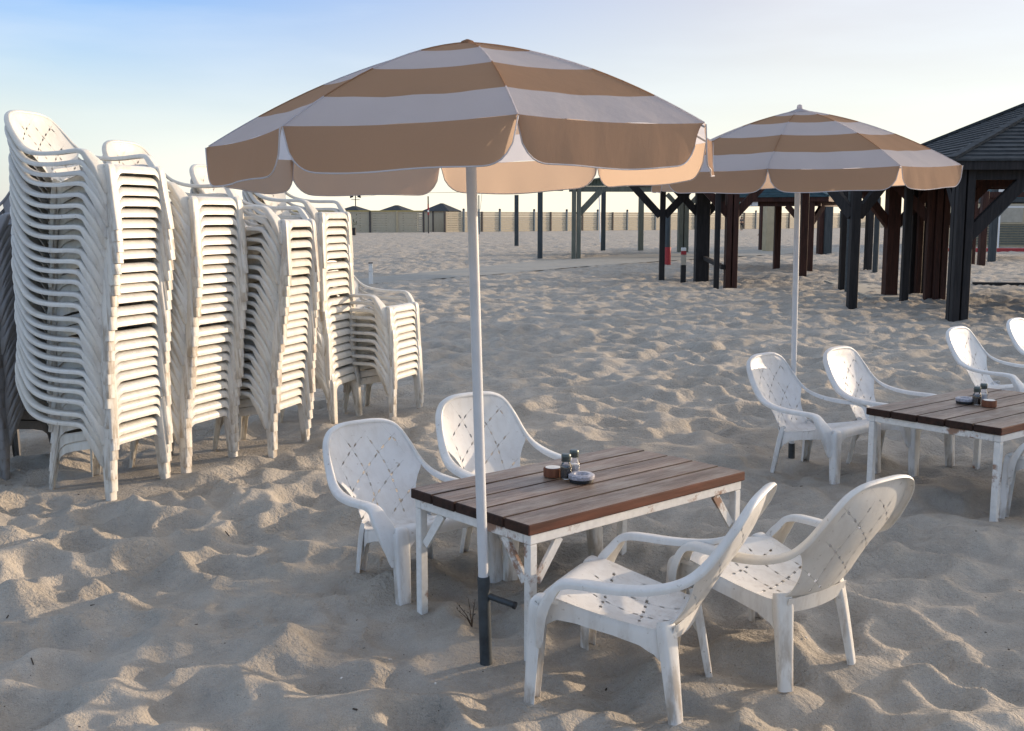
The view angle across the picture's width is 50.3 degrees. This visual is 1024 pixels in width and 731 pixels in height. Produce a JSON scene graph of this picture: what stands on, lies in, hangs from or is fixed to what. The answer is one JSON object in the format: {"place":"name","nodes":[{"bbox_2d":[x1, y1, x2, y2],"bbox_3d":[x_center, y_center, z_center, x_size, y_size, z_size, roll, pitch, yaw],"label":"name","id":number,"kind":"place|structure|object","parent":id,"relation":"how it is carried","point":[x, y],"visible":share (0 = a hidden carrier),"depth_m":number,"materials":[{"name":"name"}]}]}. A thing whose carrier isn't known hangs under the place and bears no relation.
{"place":"outdoors","nodes":[
{"label":"outdoors","id":0,"kind":"place"},
{"bbox_2d":[0,218,1023,730],"bbox_3d":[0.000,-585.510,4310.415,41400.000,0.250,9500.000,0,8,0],"label":"sand","id":1,"kind":"structure","parent":0,"point":[272,594],"depth_m":5.58,"materials":[{"name":"sand"}]},
{"bbox_2d":[15,374,170,500],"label":"plastic armchair","id":2,"kind":"object","parent":1,"relation":"on","point":[89,443],"visible":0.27,"depth_m":6.75,"materials":[{"name":"plastic"}]},
{"bbox_2d":[15,362,170,492],"bbox_3d":[-2.694,0.325,6.946,0.781,0.803,0.678,3,8,18],"label":"plastic armchair","id":3,"kind":"object","parent":2,"relation":"on","point":[42,405],"visible":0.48,"depth_m":6.75,"materials":[{"name":"plastic"}]},
{"bbox_2d":[16,350,171,479],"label":"plastic armchair","id":4,"kind":"object","parent":3,"relation":"on","point":[100,430],"visible":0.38,"depth_m":6.72,"materials":[{"name":"plastic"}]},
{"bbox_2d":[16,341,171,469],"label":"plastic armchair","id":5,"kind":"object","parent":4,"relation":"on","point":[123,407],"visible":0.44,"depth_m":6.70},
{"bbox_2d":[17,336,172,460],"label":"plastic armchair","id":6,"kind":"object","parent":5,"relation":"on","point":[125,396],"visible":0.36,"depth_m":6.69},
{"bbox_2d":[16,326,172,450],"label":"plastic armchair","id":7,"kind":"object","parent":6,"relation":"on","point":[123,386],"visible":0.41,"depth_m":6.70,"materials":[{"name":"plastic"}]},
{"bbox_2d":[14,312,159,438],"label":"plastic armchair","id":8,"kind":"object","parent":7,"relation":"on","point":[129,374],"visible":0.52,"depth_m":6.62,"materials":[{"name":"plastic"}]},
{"bbox_2d":[14,302,158,428],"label":"plastic armchair","id":9,"kind":"object","parent":8,"relation":"on","point":[31,338],"visible":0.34,"depth_m":6.67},
{"bbox_2d":[15,297,171,418],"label":"plastic armchair","id":10,"kind":"object","parent":9,"relation":"on","point":[131,354],"visible":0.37,"depth_m":6.67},
{"bbox_2d":[13,285,170,408],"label":"plastic armchair","id":11,"kind":"object","parent":10,"relation":"on","point":[146,341],"visible":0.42,"depth_m":6.66,"materials":[{"name":"plastic"}]},
{"bbox_2d":[12,274,170,398],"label":"plastic armchair","id":12,"kind":"object","parent":11,"relation":"on","point":[34,309],"visible":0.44,"depth_m":6.64,"materials":[{"name":"plastic"}]},
{"bbox_2d":[11,258,169,384],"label":"plastic armchair","id":13,"kind":"object","parent":12,"relation":"on","point":[150,318],"visible":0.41,"depth_m":6.63,"materials":[{"name":"plastic"}]},
{"bbox_2d":[12,249,170,373],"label":"plastic armchair","id":14,"kind":"object","parent":13,"relation":"on","point":[38,287],"visible":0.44,"depth_m":6.62,"materials":[{"name":"plastic"}]},
{"bbox_2d":[11,236,170,360],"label":"plastic armchair","id":15,"kind":"object","parent":14,"relation":"on","point":[126,299],"visible":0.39,"depth_m":6.62,"materials":[{"name":"plastic"}]},
{"bbox_2d":[11,227,170,350],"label":"plastic armchair","id":16,"kind":"object","parent":15,"relation":"on","point":[30,263],"visible":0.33,"depth_m":6.61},
{"bbox_2d":[11,219,171,340],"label":"plastic armchair","id":17,"kind":"object","parent":16,"relation":"on","point":[156,279],"visible":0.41,"depth_m":6.58,"materials":[{"name":"plastic"}]},
{"bbox_2d":[10,206,171,329],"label":"plastic armchair","id":18,"kind":"object","parent":17,"relation":"on","point":[32,242],"visible":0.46,"depth_m":6.58,"materials":[{"name":"plastic"}]},
{"bbox_2d":[9,196,171,316],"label":"plastic armchair","id":19,"kind":"object","parent":18,"relation":"on","point":[135,256],"visible":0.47,"depth_m":6.58,"materials":[{"name":"plastic"}]},
{"bbox_2d":[9,186,171,306],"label":"plastic armchair","id":20,"kind":"object","parent":19,"relation":"on","point":[33,221],"visible":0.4,"depth_m":6.56,"materials":[{"name":"plastic"}]},
{"bbox_2d":[9,174,172,296],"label":"plastic armchair","id":21,"kind":"object","parent":20,"relation":"on","point":[137,234],"visible":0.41,"depth_m":6.56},
{"bbox_2d":[9,165,172,286],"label":"plastic armchair","id":22,"kind":"object","parent":21,"relation":"on","point":[34,201],"visible":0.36,"depth_m":6.53,"materials":[{"name":"plastic"}]},
{"bbox_2d":[8,153,173,277],"bbox_3d":[-2.627,-0.960,6.745,0.781,0.803,0.678,-1,7,17],"label":"plastic armchair","id":23,"kind":"object","parent":22,"relation":"on","point":[33,190],"visible":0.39,"depth_m":6.53,"materials":[{"name":"plastic"}]},
{"bbox_2d":[9,148,175,266],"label":"plastic armchair","id":24,"kind":"object","parent":23,"relation":"on","point":[138,203],"visible":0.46,"depth_m":6.51,"materials":[{"name":"plastic"}]},
{"bbox_2d":[7,140,174,257],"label":"plastic armchair","id":25,"kind":"object","parent":24,"relation":"on","point":[132,192],"visible":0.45,"depth_m":6.50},
{"bbox_2d":[4,124,173,247],"bbox_3d":[-2.624,-1.139,6.706,0.781,0.803,0.678,-3,7,16],"label":"plastic armchair","id":26,"kind":"object","parent":25,"relation":"on","point":[124,181],"visible":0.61,"depth_m":6.49,"materials":[{"name":"plastic"}]},
{"bbox_2d":[4,110,173,234],"bbox_3d":[-2.620,-1.202,6.696,0.781,0.803,0.678,-3,7,17],"label":"plastic armchair","id":27,"kind":"object","parent":26,"relation":"on","point":[52,143],"visible":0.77,"depth_m":6.67,"materials":[{"name":"plastic"}]},
{"bbox_2d":[129,407,237,473],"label":"plastic armchair","id":28,"kind":"object","parent":1,"relation":"on","point":[210,415],"visible":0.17,"depth_m":7.50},
{"bbox_2d":[129,398,238,466],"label":"plastic armchair","id":29,"kind":"object","parent":28,"relation":"on","point":[207,407],"visible":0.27,"depth_m":7.48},
{"bbox_2d":[126,379,238,456],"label":"plastic armchair","id":30,"kind":"object","parent":29,"relation":"on","point":[210,396],"visible":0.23,"depth_m":7.41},
{"bbox_2d":[171,379,238,447],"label":"plastic armchair","id":31,"kind":"object","parent":30,"relation":"on","point":[186,441],"visible":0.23,"depth_m":7.34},
{"bbox_2d":[170,370,238,437],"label":"plastic armchair","id":32,"kind":"object","parent":31,"relation":"on","point":[224,375],"visible":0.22,"depth_m":7.46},
{"bbox_2d":[124,344,238,428],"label":"plastic armchair","id":33,"kind":"object","parent":32,"relation":"on","point":[213,367],"visible":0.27,"depth_m":7.36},
{"bbox_2d":[115,330,239,417],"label":"plastic armchair","id":34,"kind":"object","parent":33,"relation":"on","point":[212,357],"visible":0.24,"depth_m":7.37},
{"bbox_2d":[116,325,240,408],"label":"plastic armchair","id":35,"kind":"object","parent":34,"relation":"on","point":[214,348],"visible":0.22,"depth_m":7.36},
{"bbox_2d":[131,322,241,398],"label":"plastic armchair","id":36,"kind":"object","parent":35,"relation":"on","point":[207,340],"visible":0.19,"depth_m":7.28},
{"bbox_2d":[171,321,243,388],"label":"plastic armchair","id":37,"kind":"object","parent":36,"relation":"on","point":[227,326],"visible":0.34,"depth_m":7.34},
{"bbox_2d":[133,302,243,376],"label":"plastic armchair","id":38,"kind":"object","parent":37,"relation":"on","point":[215,318],"visible":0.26,"depth_m":7.28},
{"bbox_2d":[171,300,243,366],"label":"plastic armchair","id":39,"kind":"object","parent":38,"relation":"on","point":[211,309],"visible":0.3,"depth_m":7.28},
{"bbox_2d":[171,290,243,356],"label":"plastic armchair","id":40,"kind":"object","parent":39,"relation":"on","point":[230,297],"visible":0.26,"depth_m":7.24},
{"bbox_2d":[172,280,244,346],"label":"plastic armchair","id":41,"kind":"object","parent":40,"relation":"on","point":[217,288],"visible":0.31,"depth_m":7.27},
{"bbox_2d":[142,261,245,336],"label":"plastic armchair","id":42,"kind":"object","parent":41,"relation":"on","point":[217,278],"visible":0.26,"depth_m":7.30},
{"bbox_2d":[173,260,245,326],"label":"plastic armchair","id":43,"kind":"object","parent":42,"relation":"on","point":[230,268],"visible":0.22,"depth_m":7.21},
{"bbox_2d":[175,250,246,316],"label":"plastic armchair","id":44,"kind":"object","parent":43,"relation":"on","point":[218,259],"visible":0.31,"depth_m":7.22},
{"bbox_2d":[174,237,247,306],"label":"plastic armchair","id":45,"kind":"object","parent":44,"relation":"on","point":[219,250],"visible":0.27,"depth_m":7.25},
{"bbox_2d":[172,226,247,296],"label":"plastic armchair","id":46,"kind":"object","parent":45,"relation":"on","point":[220,241],"visible":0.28,"depth_m":7.21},
{"bbox_2d":[172,213,247,287],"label":"plastic armchair","id":47,"kind":"object","parent":46,"relation":"on","point":[215,232],"visible":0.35,"depth_m":7.16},
{"bbox_2d":[170,202,248,276],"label":"plastic armchair","id":48,"kind":"object","parent":47,"relation":"on","point":[230,221],"visible":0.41,"depth_m":7.19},
{"bbox_2d":[102,155,247,266],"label":"plastic armchair","id":49,"kind":"object","parent":48,"relation":"on","point":[214,212],"visible":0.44,"depth_m":7.09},
{"bbox_2d":[102,140,247,256],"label":"plastic armchair","id":50,"kind":"object","parent":49,"relation":"on","point":[189,205],"visible":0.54,"depth_m":7.36,"materials":[{"name":"plastic"}]},
{"bbox_2d":[213,390,309,457],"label":"plastic armchair","id":51,"kind":"object","parent":1,"relation":"on","point":[256,408],"visible":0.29,"depth_m":8.00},
{"bbox_2d":[213,382,309,449],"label":"plastic armchair","id":52,"kind":"object","parent":51,"relation":"on","point":[285,395],"visible":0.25,"depth_m":7.88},
{"bbox_2d":[213,373,310,441],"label":"plastic armchair","id":53,"kind":"object","parent":52,"relation":"on","point":[292,384],"visible":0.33,"depth_m":7.96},
{"bbox_2d":[214,363,312,431],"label":"plastic armchair","id":54,"kind":"object","parent":53,"relation":"on","point":[300,373],"visible":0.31,"depth_m":7.82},
{"bbox_2d":[241,353,313,421],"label":"plastic armchair","id":55,"kind":"object","parent":54,"relation":"on","point":[298,364],"visible":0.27,"depth_m":7.85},
{"bbox_2d":[213,343,313,412],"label":"plastic armchair","id":56,"kind":"object","parent":55,"relation":"on","point":[294,356],"visible":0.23,"depth_m":7.80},
{"bbox_2d":[207,324,315,403],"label":"plastic armchair","id":57,"kind":"object","parent":56,"relation":"on","point":[295,347],"visible":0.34,"depth_m":7.90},
{"bbox_2d":[208,322,314,394],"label":"plastic armchair","id":58,"kind":"object","parent":57,"relation":"on","point":[275,389],"visible":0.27,"depth_m":7.75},
{"bbox_2d":[207,313,314,385],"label":"plastic armchair","id":59,"kind":"object","parent":58,"relation":"on","point":[298,330],"visible":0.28,"depth_m":7.76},
{"bbox_2d":[218,309,315,377],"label":"plastic armchair","id":60,"kind":"object","parent":59,"relation":"on","point":[304,322],"visible":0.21,"depth_m":7.73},
{"bbox_2d":[220,300,315,369],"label":"plastic armchair","id":61,"kind":"object","parent":60,"relation":"on","point":[298,314],"visible":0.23,"depth_m":7.74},
{"bbox_2d":[245,292,316,360],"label":"plastic armchair","id":62,"kind":"object","parent":61,"relation":"on","point":[301,305],"visible":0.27,"depth_m":7.70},
{"bbox_2d":[247,283,316,351],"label":"plastic armchair","id":63,"kind":"object","parent":62,"relation":"on","point":[305,297],"visible":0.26,"depth_m":7.69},
{"bbox_2d":[248,274,316,343],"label":"plastic armchair","id":64,"kind":"object","parent":63,"relation":"on","point":[300,289],"visible":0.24,"depth_m":7.69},
{"bbox_2d":[248,265,317,334],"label":"plastic armchair","id":65,"kind":"object","parent":64,"relation":"on","point":[301,280],"visible":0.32,"depth_m":7.70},
{"bbox_2d":[247,254,318,323],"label":"plastic armchair","id":66,"kind":"object","parent":65,"relation":"on","point":[298,271],"visible":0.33,"depth_m":7.71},
{"bbox_2d":[247,246,319,315],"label":"plastic armchair","id":67,"kind":"object","parent":66,"relation":"on","point":[308,263],"visible":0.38,"depth_m":7.70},
{"bbox_2d":[246,237,319,306],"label":"plastic armchair","id":68,"kind":"object","parent":67,"relation":"on","point":[297,254],"visible":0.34,"depth_m":7.66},
{"bbox_2d":[190,188,319,296],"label":"plastic armchair","id":69,"kind":"object","parent":68,"relation":"on","point":[304,244],"visible":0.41,"depth_m":7.65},
{"bbox_2d":[190,179,319,285],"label":"plastic armchair","id":70,"kind":"object","parent":69,"relation":"on","point":[300,234],"visible":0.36,"depth_m":7.70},
{"bbox_2d":[189,164,319,275],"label":"plastic armchair","id":71,"kind":"object","parent":70,"relation":"on","point":[282,228],"visible":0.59,"depth_m":7.72,"materials":[{"name":"plastic"}]},
{"bbox_2d":[279,370,362,423],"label":"plastic armchair","id":72,"kind":"object","parent":1,"relation":"on","point":[320,383],"visible":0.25,"depth_m":9.05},
{"bbox_2d":[278,364,358,419],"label":"plastic armchair","id":73,"kind":"object","parent":72,"relation":"on","point":[342,370],"visible":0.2,"depth_m":9.03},
{"bbox_2d":[315,356,356,410],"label":"plastic armchair","id":74,"kind":"object","parent":73,"relation":"on","point":[342,362],"visible":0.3,"depth_m":9.00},
{"bbox_2d":[316,349,354,402],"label":"plastic armchair","id":75,"kind":"object","parent":74,"relation":"on","point":[341,354],"visible":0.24,"depth_m":9.00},
{"bbox_2d":[316,342,351,395],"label":"plastic armchair","id":76,"kind":"object","parent":75,"relation":"on","point":[341,347],"visible":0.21,"depth_m":9.07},
{"bbox_2d":[316,334,352,387],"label":"plastic armchair","id":77,"kind":"object","parent":76,"relation":"on","point":[342,339],"visible":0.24,"depth_m":8.86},
{"bbox_2d":[317,327,353,379],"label":"plastic armchair","id":78,"kind":"object","parent":77,"relation":"on","point":[330,337],"visible":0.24,"depth_m":8.86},
{"bbox_2d":[317,319,350,334],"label":"plastic armchair","id":79,"kind":"object","parent":78,"relation":"on","point":[338,324],"visible":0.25,"depth_m":9.02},
{"bbox_2d":[317,311,356,353],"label":"plastic armchair","id":80,"kind":"object","parent":79,"relation":"on","point":[337,317],"visible":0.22,"depth_m":8.99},
{"bbox_2d":[317,295,356,355],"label":"plastic armchair","id":81,"kind":"object","parent":80,"relation":"on","point":[343,307],"visible":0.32,"depth_m":9.00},
{"bbox_2d":[318,296,356,337],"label":"plastic armchair","id":82,"kind":"object","parent":81,"relation":"on","point":[337,300],"visible":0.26,"depth_m":9.04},
{"bbox_2d":[291,277,349,336],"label":"plastic armchair","id":83,"kind":"object","parent":82,"relation":"on","point":[338,290],"visible":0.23,"depth_m":9.04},
{"bbox_2d":[291,270,348,328],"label":"plastic armchair","id":84,"kind":"object","parent":83,"relation":"on","point":[337,282],"visible":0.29,"depth_m":9.04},
{"bbox_2d":[292,260,354,320],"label":"plastic armchair","id":85,"kind":"object","parent":84,"relation":"on","point":[331,275],"visible":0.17,"depth_m":9.12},
{"bbox_2d":[246,224,355,311],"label":"plastic armchair","id":86,"kind":"object","parent":85,"relation":"on","point":[343,265],"visible":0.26,"depth_m":9.09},
{"bbox_2d":[244,209,352,300],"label":"plastic armchair","id":87,"kind":"object","parent":86,"relation":"on","point":[339,255],"visible":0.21,"depth_m":8.89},
{"bbox_2d":[243,204,350,258],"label":"plastic armchair","id":88,"kind":"object","parent":87,"relation":"on","point":[338,247],"visible":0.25,"depth_m":9.00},
{"bbox_2d":[242,190,347,279],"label":"plastic armchair","id":89,"kind":"object","parent":88,"relation":"on","point":[340,238],"visible":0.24,"depth_m":8.95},
{"bbox_2d":[243,190,346,241],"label":"plastic armchair","id":90,"kind":"object","parent":89,"relation":"on","point":[335,231],"visible":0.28,"depth_m":8.92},
{"bbox_2d":[247,191,353,267],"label":"plastic armchair","id":91,"kind":"object","parent":90,"relation":"on","point":[321,229],"visible":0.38,"depth_m":8.86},
{"bbox_2d":[253,192,353,257],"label":"plastic armchair","id":92,"kind":"object","parent":91,"relation":"on","point":[280,199],"visible":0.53,"depth_m":9.07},
{"bbox_2d":[244,210,424,232],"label":"board fence","id":93,"kind":"object","parent":1,"relation":"on","point":[396,221],"visible":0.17,"depth_m":120.48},
{"bbox_2d":[322,418,502,605],"bbox_3d":[-0.514,0.681,5.231,0.678,0.803,0.781,-6,5,-38],"label":"plastic armchair","id":94,"kind":"object","parent":1,"relation":"on","point":[388,528],"visible":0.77,"depth_m":5.36,"materials":[{"name":"plastic"}]},
{"bbox_2d":[205,39,714,665],"bbox_3d":[-0.159,0.042,4.096,1.746,2.462,1.740,-5,9,-33],"label":"beach umbrella","id":95,"kind":"object","parent":1,"relation":"on","point":[471,119],"visible":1,"depth_m":3.40,"materials":[{"name":"beige fabric"}]},
{"bbox_2d":[435,391,602,581],"bbox_3d":[-0.002,0.581,5.502,0.678,0.803,0.781,-5,9,-35],"label":"plastic armchair","id":96,"kind":"object","parent":1,"relation":"on","point":[507,423],"visible":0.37,"depth_m":5.68,"materials":[{"name":"plastic"}]},
{"bbox_2d":[411,446,744,660],"bbox_3d":[0.315,0.802,4.859,1.338,0.601,0.756,-7,10,-41],"label":"slatted table","id":97,"kind":"object","parent":1,"relation":"on","point":[530,506],"visible":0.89,"depth_m":4.63,"materials":[{"name":"brown wood"}]},
{"bbox_2d":[514,178,694,258],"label":"sheet roofed shelter","id":98,"kind":"object","parent":1,"relation":"on","point":[597,186],"visible":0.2,"depth_m":44.61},
{"bbox_2d":[524,482,776,725],"bbox_3d":[0.513,0.788,3.887,0.781,0.803,0.678,4,9,26],"label":"plastic armchair","id":99,"kind":"object","parent":1,"relation":"on","point":[577,594],"visible":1,"depth_m":3.77,"materials":[{"name":"plastic"}]},
{"bbox_2d":[444,208,882,231],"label":"board fence","id":100,"kind":"object","parent":1,"relation":"on","point":[627,220],"visible":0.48,"depth_m":136.20,"materials":[{"name":"wood"}]},
{"bbox_2d":[629,186,884,308],"bbox_3d":[5.959,-3.746,26.554,5.713,3.894,12.439,0,8,0],"label":"timber shelter","id":101,"kind":"object","parent":1,"relation":"on","point":[855,209],"visible":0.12,"depth_m":26.17,"materials":[{"name":"wood"}]},
{"bbox_2d":[723,188,840,270],"bbox_3d":[8.627,-4.790,36.518,4.802,3.274,5.516,4,9,25],"label":"timber shelter","id":102,"kind":"object","parent":1,"relation":"on","point":[777,199],"visible":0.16,"depth_m":33.83,"materials":[{"name":"brown wood"}]},
{"bbox_2d":[666,474,914,692],"bbox_3d":[1.053,0.746,4.115,0.678,0.803,0.781,-6,10,-38],"label":"plastic armchair","id":103,"kind":"object","parent":1,"relation":"on","point":[811,582],"visible":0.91,"depth_m":3.95,"materials":[{"name":"plastic"}]},
{"bbox_2d":[651,104,962,458],"bbox_3d":[1.968,-0.498,7.598,1.948,2.578,1.942,-1,10,0],"label":"beach umbrella","id":104,"kind":"object","parent":1,"relation":"on","point":[799,150],"visible":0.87,"depth_m":6.79,"materials":[{"name":"beige fabric"}]},
{"bbox_2d":[746,352,880,483],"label":"plastic armchair","id":105,"kind":"object","parent":1,"relation":"on","point":[831,436],"visible":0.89,"depth_m":7.37,"materials":[{"name":"plastic"}]},
{"bbox_2d":[823,346,954,476],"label":"plastic armchair","id":106,"kind":"object","parent":1,"relation":"on","point":[843,357],"visible":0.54,"depth_m":7.64,"materials":[{"name":"plastic"}]},
{"bbox_2d":[862,103,1023,321],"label":"timber shelter","id":107,"kind":"object","parent":1,"relation":"on","point":[987,153],"visible":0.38,"depth_m":20.90,"materials":[{"name":"wood"}]},
{"bbox_2d":[866,388,1023,521],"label":"slatted table","id":108,"kind":"object","parent":1,"relation":"on","point":[998,425],"visible":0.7,"depth_m":6.46,"materials":[{"name":"brown wood"}]},
{"bbox_2d":[946,326,1023,391],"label":"plastic armchair","id":109,"kind":"object","parent":1,"relation":"on","point":[960,353],"visible":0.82,"depth_m":9.12,"materials":[{"name":"plastic"}]},
{"bbox_2d":[949,204,1023,247],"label":"beach building","id":110,"kind":"structure","parent":1,"relation":"on","point":[1011,233],"depth_m":61.48,"materials":[{"name":"wood"}]},
{"bbox_2d":[971,189,1023,265],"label":"timber shelter","id":111,"kind":"object","parent":1,"relation":"on","point":[987,198],"visible":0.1,"depth_m":39.65,"materials":[{"name":"brown wood"}]},
{"bbox_2d":[0,0,1023,216],"label":"sky","id":112,"kind":"structure","parent":0,"point":[169,78],"materials":[{"name":"blue"}]},
{"bbox_2d":[358,248,900,284],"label":"path","id":113,"kind":"structure","parent":0,"point":[546,265],"depth_m":39.05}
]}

